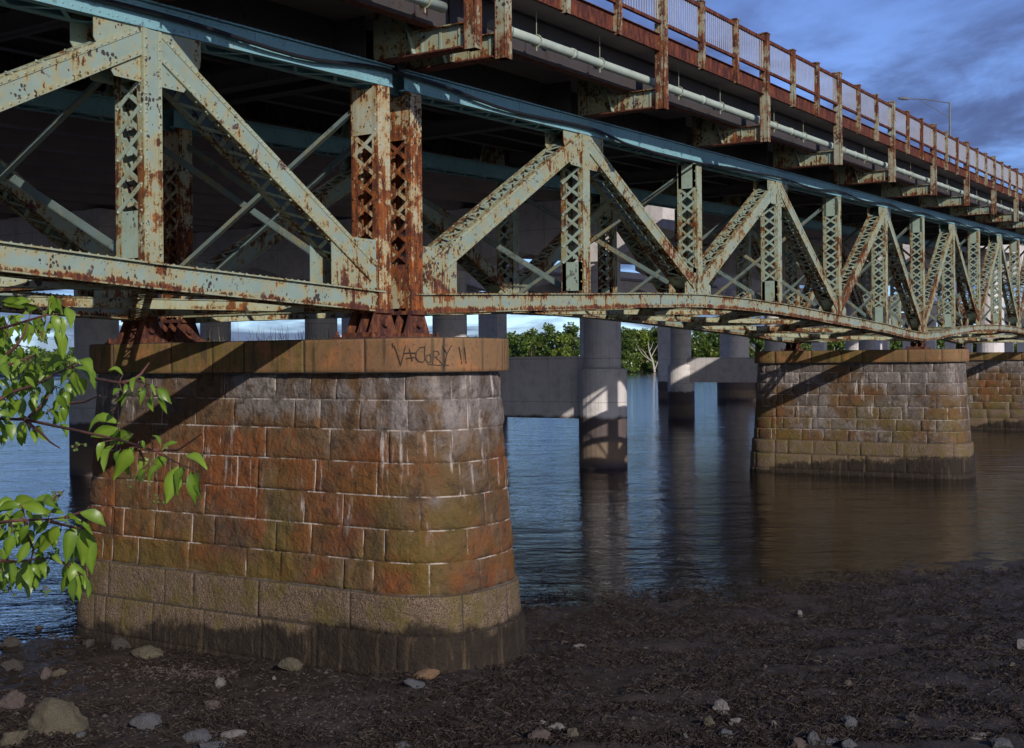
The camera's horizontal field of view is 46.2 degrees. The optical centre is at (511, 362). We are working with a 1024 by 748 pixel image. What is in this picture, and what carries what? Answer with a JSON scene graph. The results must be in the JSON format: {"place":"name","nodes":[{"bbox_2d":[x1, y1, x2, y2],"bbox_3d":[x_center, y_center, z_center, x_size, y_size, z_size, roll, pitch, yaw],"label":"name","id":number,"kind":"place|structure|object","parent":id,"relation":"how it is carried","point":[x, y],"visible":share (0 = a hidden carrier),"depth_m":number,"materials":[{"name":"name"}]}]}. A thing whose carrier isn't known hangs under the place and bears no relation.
{"place":"outdoors","nodes":[
{"label":"outdoors","id":0,"kind":"place"},
{"bbox_2d":[0,295,99,446],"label":"cherry branch","id":1,"kind":"object","parent":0,"point":[33,379],"visible":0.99,"depth_m":3.08,"materials":[{"name":"green plant"}]},
{"bbox_2d":[0,490,105,602],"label":"cherry branch","id":2,"kind":"object","parent":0,"point":[28,576],"visible":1,"depth_m":2.92,"materials":[{"name":"green plant"}]},
{"bbox_2d":[0,363,206,504],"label":"cherry branch","id":3,"kind":"object","parent":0,"point":[173,480],"visible":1,"depth_m":3.01,"materials":[{"name":"green plant"}]},
{"bbox_2d":[206,321,344,340],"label":"trees","id":4,"kind":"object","parent":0,"point":[270,338],"depth_m":24.45,"materials":[{"name":"green plant"}]},
{"bbox_2d":[0,372,1023,653],"bbox_3d":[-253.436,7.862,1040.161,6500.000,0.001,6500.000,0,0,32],"label":"water","id":5,"kind":"structure","parent":0,"point":[676,504],"depth_m":44.48,"materials":[{"name":"blue liquid"}]},
{"bbox_2d":[750,349,975,478],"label":"stone pier","id":6,"kind":"structure","parent":5,"relation":"in","point":[903,413],"depth_m":58.34,"materials":[{"name":"brown stone"}]},
{"bbox_2d":[780,342,805,350],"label":"bridge bearing","id":7,"kind":"object","parent":6,"relation":"on","point":[793,347],"visible":0.94,"depth_m":61.49,"materials":[{"name":"metal"}]},
{"bbox_2d":[906,338,930,348],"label":"bridge bearing","id":8,"kind":"object","parent":6,"relation":"on","point":[917,344],"visible":0.91,"depth_m":58.18,"materials":[{"name":"metal"}]},
{"bbox_2d":[112,0,1023,343],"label":"truss span","id":9,"kind":"object","parent":8,"relation":"on","point":[524,158],"visible":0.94,"depth_m":34.65,"materials":[{"name":"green metal"}]},
{"bbox_2d":[96,0,1023,239],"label":"utility cable","id":10,"kind":"object","parent":9,"relation":"attached to","point":[198,25],"visible":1,"depth_m":23.21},
{"bbox_2d":[487,10,1023,216],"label":"utility pipe","id":11,"kind":"object","parent":9,"relation":"hanging from","point":[536,41],"visible":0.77,"depth_m":30.16,"materials":[{"name":"metal"}]},
{"bbox_2d":[494,0,1023,221],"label":"bridge railing","id":12,"kind":"object","parent":9,"relation":"attached to","point":[984,163],"visible":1,"depth_m":35.57,"materials":[{"name":"metal"}]},
{"bbox_2d":[956,344,966,348],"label":"bridge bearing","id":13,"kind":"object","parent":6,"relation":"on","point":[961,347],"visible":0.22,"depth_m":96.73,"materials":[{"name":"metal"}]},
{"bbox_2d":[965,352,1023,430],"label":"stone pier","id":14,"kind":"structure","parent":5,"relation":"in","point":[995,384],"depth_m":94.04,"materials":[{"name":"brown stone"}]},
{"bbox_2d":[0,369,1023,747],"bbox_3d":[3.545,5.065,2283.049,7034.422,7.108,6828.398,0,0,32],"label":"ground","id":15,"kind":"structure","parent":0,"point":[600,679],"depth_m":19.98,"materials":[{"name":"brown soil"}]},
{"bbox_2d":[0,636,19,646],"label":"rock","id":16,"kind":"object","parent":15,"relation":"on","point":[10,641],"visible":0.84,"depth_m":24.24,"materials":[{"name":"grey stone"}]},
{"bbox_2d":[0,658,23,670],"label":"rock","id":17,"kind":"object","parent":15,"relation":"on","point":[10,664],"visible":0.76,"depth_m":22.12,"materials":[{"name":"grey stone"}]},
{"bbox_2d":[0,689,26,708],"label":"rock","id":18,"kind":"object","parent":15,"relation":"on","point":[14,699],"visible":0.76,"depth_m":18.89,"materials":[{"name":"grey stone"}]},
{"bbox_2d":[0,729,28,747],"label":"rock","id":19,"kind":"object","parent":15,"relation":"on","point":[10,738],"visible":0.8,"depth_m":16.32,"materials":[{"name":"beige stone"}]},
{"bbox_2d":[40,667,51,679],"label":"rock","id":20,"kind":"object","parent":15,"relation":"on","point":[46,671],"visible":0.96,"depth_m":21.35,"materials":[{"name":"grey stone"}]},
{"bbox_2d":[27,697,88,735],"bbox_3d":[-6.420,5.104,17.035,0.859,0.737,0.752,1,0,0],"label":"rock","id":21,"kind":"object","parent":15,"relation":"on","point":[54,715],"visible":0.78,"depth_m":16.80,"materials":[{"name":"beige stone"}]},
{"bbox_2d":[0,208,118,475],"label":"concrete pier","id":22,"kind":"structure","parent":15,"relation":"on","point":[88,332],"depth_m":61.85,"materials":[{"name":"grey concrete"}]},
{"bbox_2d":[52,669,66,675],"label":"rock","id":23,"kind":"object","parent":15,"relation":"on","point":[59,672],"visible":0.87,"depth_m":21.59,"materials":[{"name":"beige stone"}]},
{"bbox_2d":[76,731,86,739],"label":"rock","id":24,"kind":"object","parent":15,"relation":"on","point":[79,733],"visible":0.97,"depth_m":16.37,"materials":[{"name":"grey stone"}]},
{"bbox_2d":[82,639,94,646],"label":"rock","id":25,"kind":"object","parent":15,"relation":"on","point":[87,643],"visible":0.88,"depth_m":23.96,"materials":[{"name":"grey stone"}]},
{"bbox_2d":[110,637,131,649],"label":"rock","id":26,"kind":"object","parent":15,"relation":"on","point":[116,643],"visible":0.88,"depth_m":23.69,"materials":[{"name":"grey stone"}]},
{"bbox_2d":[129,712,161,730],"bbox_3d":[-5.218,5.169,17.119,0.454,0.365,0.388,-5,0,0],"label":"rock","id":27,"kind":"object","parent":15,"relation":"on","point":[144,720],"visible":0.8,"depth_m":17.00,"materials":[{"name":"grey stone"}]},
{"bbox_2d":[130,645,163,658],"bbox_3d":[-7.011,5.617,23.120,0.608,0.304,0.524,-1,0,-27],"label":"rock","id":28,"kind":"object","parent":15,"relation":"on","point":[146,652],"visible":0.88,"depth_m":22.98,"materials":[{"name":"beige stone"}]},
{"bbox_2d":[181,728,211,744],"bbox_3d":[-4.221,5.057,16.140,0.346,0.230,0.334,-1,0,39],"label":"rock","id":29,"kind":"object","parent":15,"relation":"on","point":[200,734],"visible":0.75,"depth_m":16.05,"materials":[{"name":"grey stone"}]},
{"bbox_2d":[197,740,226,747],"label":"rock","id":30,"kind":"object","parent":15,"relation":"on","point":[212,744],"visible":0.96,"depth_m":15.58,"materials":[{"name":"grey stone"}]},
{"bbox_2d":[203,700,221,708],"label":"rock","id":31,"kind":"object","parent":15,"relation":"on","point":[212,703],"visible":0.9,"depth_m":18.33,"materials":[{"name":"grey stone"}]},
{"bbox_2d":[214,677,225,687],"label":"rock","id":32,"kind":"object","parent":15,"relation":"on","point":[220,681],"visible":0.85,"depth_m":19.75,"materials":[{"name":"grey stone"}]},
{"bbox_2d":[220,729,246,740],"bbox_3d":[-3.740,5.014,16.107,0.363,0.189,0.277,-6,0,0],"label":"rock","id":33,"kind":"object","parent":15,"relation":"on","point":[232,734],"visible":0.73,"depth_m":16.03,"materials":[{"name":"grey stone"}]},
{"bbox_2d":[277,657,303,670],"bbox_3d":[-3.887,5.335,21.151,0.456,0.294,0.329,0,0,34],"label":"rock","id":34,"kind":"object","parent":15,"relation":"on","point":[290,664],"visible":0.97,"depth_m":21.04,"materials":[{"name":"beige stone"}]},
{"bbox_2d":[76,337,525,675],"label":"stone pier","id":35,"kind":"structure","parent":15,"relation":"on","point":[350,512],"depth_m":21.91,"materials":[{"name":"stone"}]},
{"bbox_2d":[105,318,174,343],"bbox_3d":[-7.927,-0.687,25.634,0.960,0.628,1.100,0,0,32],"label":"bridge bearing","id":36,"kind":"object","parent":35,"relation":"on","point":[145,330],"visible":0.85,"depth_m":25.43,"materials":[{"name":"metal"}]},
{"bbox_2d":[160,317,210,341],"bbox_3d":[-7.368,-0.692,26.534,0.960,0.628,1.100,0,0,32],"label":"bridge bearing","id":37,"kind":"object","parent":35,"relation":"on","point":[179,330],"visible":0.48,"depth_m":26.35,"materials":[{"name":"metal"}]},
{"bbox_2d":[332,305,407,338],"bbox_3d":[-2.618,-0.733,22.337,0.960,0.628,1.100,0,0,32],"label":"bridge bearing","id":38,"kind":"object","parent":35,"relation":"on","point":[378,323],"visible":0.86,"depth_m":22.14,"materials":[{"name":"metal"}]},
{"bbox_2d":[0,0,467,320],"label":"truss span","id":39,"kind":"object","parent":38,"relation":"on","point":[128,73],"visible":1,"depth_m":20.15,"materials":[{"name":"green metal"}]},
{"bbox_2d":[406,0,447,12],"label":"utility pipe","id":40,"kind":"object","parent":39,"relation":"hanging from","point":[439,6],"visible":1,"depth_m":20.69,"materials":[{"name":"metal"}]},
{"bbox_2d":[464,0,481,51],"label":"bridge railing","id":41,"kind":"object","parent":39,"relation":"attached to","point":[472,25],"visible":1,"depth_m":21.06,"materials":[{"name":"metal"}]},
{"bbox_2d":[391,308,439,336],"bbox_3d":[-2.058,-0.738,23.238,0.960,0.628,1.100,0,0,32],"label":"bridge bearing","id":42,"kind":"object","parent":35,"relation":"on","point":[412,323],"visible":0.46,"depth_m":23.04,"materials":[{"name":"metal"}]},
{"bbox_2d":[393,742,410,747],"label":"rock","id":43,"kind":"object","parent":15,"relation":"on","point":[404,743],"visible":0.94,"depth_m":15.26,"materials":[{"name":"grey stone"}]},
{"bbox_2d":[404,678,424,689],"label":"rock","id":44,"kind":"object","parent":15,"relation":"on","point":[410,683],"visible":0.93,"depth_m":18.94,"materials":[{"name":"grey stone"}]},
{"bbox_2d":[412,668,439,679],"bbox_3d":[-1.435,5.218,19.995,0.497,0.223,0.378,-22,0,0],"label":"rock","id":45,"kind":"object","parent":15,"relation":"on","point":[426,673],"visible":0.67,"depth_m":19.89,"materials":[{"name":"beige stone"}]},
{"bbox_2d":[193,198,674,468],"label":"concrete pier","id":46,"kind":"structure","parent":15,"relation":"on","point":[588,389],"depth_m":64.85,"materials":[{"name":"grey concrete"}]},
{"bbox_2d":[0,88,1023,284],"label":"concrete bridge","id":47,"kind":"structure","parent":46,"relation":"on","point":[68,163],"depth_m":51.88,"materials":[{"name":"grey concrete"}]},
{"bbox_2d":[898,97,950,161],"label":"street lamp","id":48,"kind":"object","parent":47,"relation":"on","point":[907,98],"visible":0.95,"depth_m":115.35,"materials":[{"name":"grey metal"}]},
{"bbox_2d":[1,330,1016,373],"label":"woodland","id":49,"kind":"object","parent":15,"relation":"on","point":[514,339],"visible":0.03,"depth_m":612.27,"materials":[{"name":"green plant"}]},
{"bbox_2d":[0,565,1023,747],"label":"seaweed","id":50,"kind":"object","parent":15,"relation":"on","point":[626,737],"visible":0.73,"depth_m":18.46,"materials":[{"name":"brown plant"}]},
{"bbox_2d":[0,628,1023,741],"bbox_3d":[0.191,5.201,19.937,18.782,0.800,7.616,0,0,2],"label":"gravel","id":51,"kind":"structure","parent":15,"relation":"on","point":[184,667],"depth_m":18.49,"materials":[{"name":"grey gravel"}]},
{"bbox_2d":[515,327,544,356],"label":"broadleaf tree","id":52,"kind":"object","parent":15,"relation":"on","point":[526,345],"visible":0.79,"depth_m":604.25,"materials":[{"name":"green plant"}]},
{"bbox_2d":[527,728,550,743],"bbox_3d":[0.355,4.859,15.441,0.285,0.269,0.244,-1,0,-39],"label":"rock","id":53,"kind":"object","parent":15,"relation":"on","point":[538,733],"visible":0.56,"depth_m":15.38,"materials":[{"name":"grey stone"}]},
{"bbox_2d":[536,322,558,355],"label":"broadleaf tree","id":54,"kind":"object","parent":15,"relation":"on","point":[543,338],"visible":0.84,"depth_m":600.94,"materials":[{"name":"green plant"}]},
{"bbox_2d":[547,722,564,730],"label":"rock","id":55,"kind":"object","parent":15,"relation":"on","point":[556,725],"visible":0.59,"depth_m":16.06,"materials":[{"name":"grey stone"}]},
{"bbox_2d":[550,333,573,355],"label":"broadleaf tree","id":56,"kind":"object","parent":15,"relation":"on","point":[561,350],"visible":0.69,"depth_m":589.31,"materials":[{"name":"green plant"}]},
{"bbox_2d":[563,322,579,355],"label":"broadleaf tree","id":57,"kind":"object","parent":15,"relation":"on","point":[573,330],"visible":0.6,"depth_m":605.40,"materials":[{"name":"green plant"}]},
{"bbox_2d":[567,727,578,736],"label":"rock","id":58,"kind":"object","parent":15,"relation":"on","point":[572,731],"visible":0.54,"depth_m":15.49,"materials":[{"name":"beige stone"}]},
{"bbox_2d":[573,643,585,647],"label":"rock","id":59,"kind":"object","parent":15,"relation":"on","point":[578,645],"visible":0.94,"depth_m":22.68,"materials":[{"name":"grey stone"}]},
{"bbox_2d":[158,262,1023,400],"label":"concrete bridge","id":60,"kind":"structure","parent":15,"relation":"on","point":[492,325],"depth_m":164.55,"materials":[{"name":"grey concrete"}]},
{"bbox_2d":[621,326,639,372],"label":"broadleaf tree","id":61,"kind":"object","parent":15,"relation":"on","point":[629,344],"visible":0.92,"depth_m":597.99,"materials":[{"name":"green plant"}]},
{"bbox_2d":[632,328,656,371],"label":"broadleaf tree","id":62,"kind":"object","parent":15,"relation":"on","point":[643,335],"visible":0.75,"depth_m":601.81,"materials":[{"name":"green plant"}]},
{"bbox_2d":[636,344,657,371],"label":"bare tree","id":63,"kind":"object","parent":15,"relation":"on","point":[652,361],"visible":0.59,"depth_m":583.81,"materials":[{"name":"grey wood"}]},
{"bbox_2d":[645,326,657,365],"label":"broadleaf tree","id":64,"kind":"object","parent":15,"relation":"on","point":[654,333],"visible":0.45,"depth_m":599.82,"materials":[{"name":"green plant"}]},
{"bbox_2d":[691,331,711,357],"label":"broadleaf tree","id":65,"kind":"object","parent":15,"relation":"on","point":[700,347],"visible":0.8,"depth_m":598.56,"materials":[{"name":"green plant"}]},
{"bbox_2d":[703,716,714,726],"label":"rock","id":66,"kind":"object","parent":15,"relation":"on","point":[708,720],"visible":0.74,"depth_m":16.01,"materials":[{"name":"beige stone"}]},
{"bbox_2d":[702,332,719,357],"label":"broadleaf tree","id":67,"kind":"object","parent":15,"relation":"on","point":[713,353],"visible":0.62,"depth_m":601.45,"materials":[{"name":"green plant"}]},
{"bbox_2d":[710,333,719,357],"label":"broadleaf tree","id":68,"kind":"object","parent":15,"relation":"on","point":[715,342],"visible":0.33,"depth_m":599.06,"materials":[{"name":"green plant"}]},
{"bbox_2d":[712,699,729,714],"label":"rock","id":69,"kind":"object","parent":15,"relation":"on","point":[721,704],"visible":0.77,"depth_m":16.67,"materials":[{"name":"grey stone"}]},
{"bbox_2d":[718,728,732,737],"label":"rock","id":70,"kind":"object","parent":15,"relation":"on","point":[721,732],"visible":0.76,"depth_m":15.61,"materials":[{"name":"grey stone"}]},
{"bbox_2d":[728,717,740,725],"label":"rock","id":71,"kind":"object","parent":15,"relation":"on","point":[736,721],"visible":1,"depth_m":15.93,"materials":[{"name":"grey stone"}]},
{"bbox_2d":[749,338,764,356],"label":"broadleaf tree","id":72,"kind":"object","parent":15,"relation":"on","point":[756,342],"visible":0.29,"depth_m":598.48,"materials":[{"name":"green plant"}]},
{"bbox_2d":[756,340,764,350],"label":"broadleaf tree","id":73,"kind":"object","parent":15,"relation":"on","point":[761,347],"visible":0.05,"depth_m":602.23,"materials":[{"name":"green plant"}]},
{"bbox_2d":[635,237,909,420],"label":"concrete pier","id":74,"kind":"structure","parent":15,"relation":"on","point":[686,371],"depth_m":112.57,"materials":[{"name":"grey concrete"}]},
{"bbox_2d":[771,720,776,728],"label":"rock","id":75,"kind":"object","parent":15,"relation":"on","point":[773,722],"visible":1,"depth_m":15.92,"materials":[{"name":"grey stone"}]},
{"bbox_2d":[790,737,806,747],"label":"rock","id":76,"kind":"object","parent":15,"relation":"on","point":[799,742],"visible":1,"depth_m":15.10,"materials":[{"name":"stone"}]},
{"bbox_2d":[795,610,801,616],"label":"rock","id":77,"kind":"object","parent":15,"relation":"on","point":[799,612],"visible":0.75,"depth_m":26.07,"materials":[{"name":"grey stone"}]},
{"bbox_2d":[806,730,819,744],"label":"rock","id":78,"kind":"object","parent":15,"relation":"on","point":[812,736],"visible":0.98,"depth_m":15.20,"materials":[{"name":"grey stone"}]},
{"bbox_2d":[819,738,839,744],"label":"rock","id":79,"kind":"object","parent":15,"relation":"on","point":[829,741],"visible":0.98,"depth_m":15.24,"materials":[{"name":"grey stone"}]},
{"bbox_2d":[827,341,844,349],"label":"broadleaf tree","id":80,"kind":"object","parent":15,"relation":"on","point":[833,345],"visible":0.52,"depth_m":596.83,"materials":[{"name":"green plant"}]},
{"bbox_2d":[843,680,852,687],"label":"rock","id":81,"kind":"object","parent":15,"relation":"on","point":[848,682],"visible":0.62,"depth_m":18.58,"materials":[{"name":"stone"}]},
{"bbox_2d":[840,738,856,747],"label":"rock","id":82,"kind":"object","parent":15,"relation":"on","point":[848,743],"visible":1,"depth_m":15.01,"materials":[{"name":"grey stone"}]},
{"bbox_2d":[841,715,857,729],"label":"rock","id":83,"kind":"object","parent":15,"relation":"on","point":[848,720],"visible":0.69,"depth_m":15.99,"materials":[{"name":"grey stone"}]},
{"bbox_2d":[715,255,1023,399],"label":"concrete pier","id":84,"kind":"structure","parent":15,"relation":"on","point":[737,346],"depth_m":169.02,"materials":[{"name":"grey concrete"}]},
{"bbox_2d":[905,713,916,720],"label":"rock","id":85,"kind":"object","parent":15,"relation":"on","point":[908,716],"visible":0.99,"depth_m":16.28,"materials":[{"name":"grey stone"}]},
{"bbox_2d":[959,731,989,739],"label":"rock","id":86,"kind":"object","parent":15,"relation":"on","point":[981,734],"visible":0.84,"depth_m":15.26,"materials":[{"name":"grey stone"}]},
{"bbox_2d":[988,737,1012,747],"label":"rock","id":87,"kind":"object","parent":15,"relation":"on","point":[1001,742],"visible":1,"depth_m":14.72,"materials":[{"name":"grey stone"}]},
{"bbox_2d":[1015,639,1023,649],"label":"rock","id":88,"kind":"object","parent":15,"relation":"on","point":[1019,643],"visible":0.87,"depth_m":21.23,"materials":[{"name":"grey stone"}]},
{"bbox_2d":[0,0,1023,355],"label":"sky","id":89,"kind":"structure","parent":0,"point":[967,54],"materials":[{"name":"blue"}]}
]}

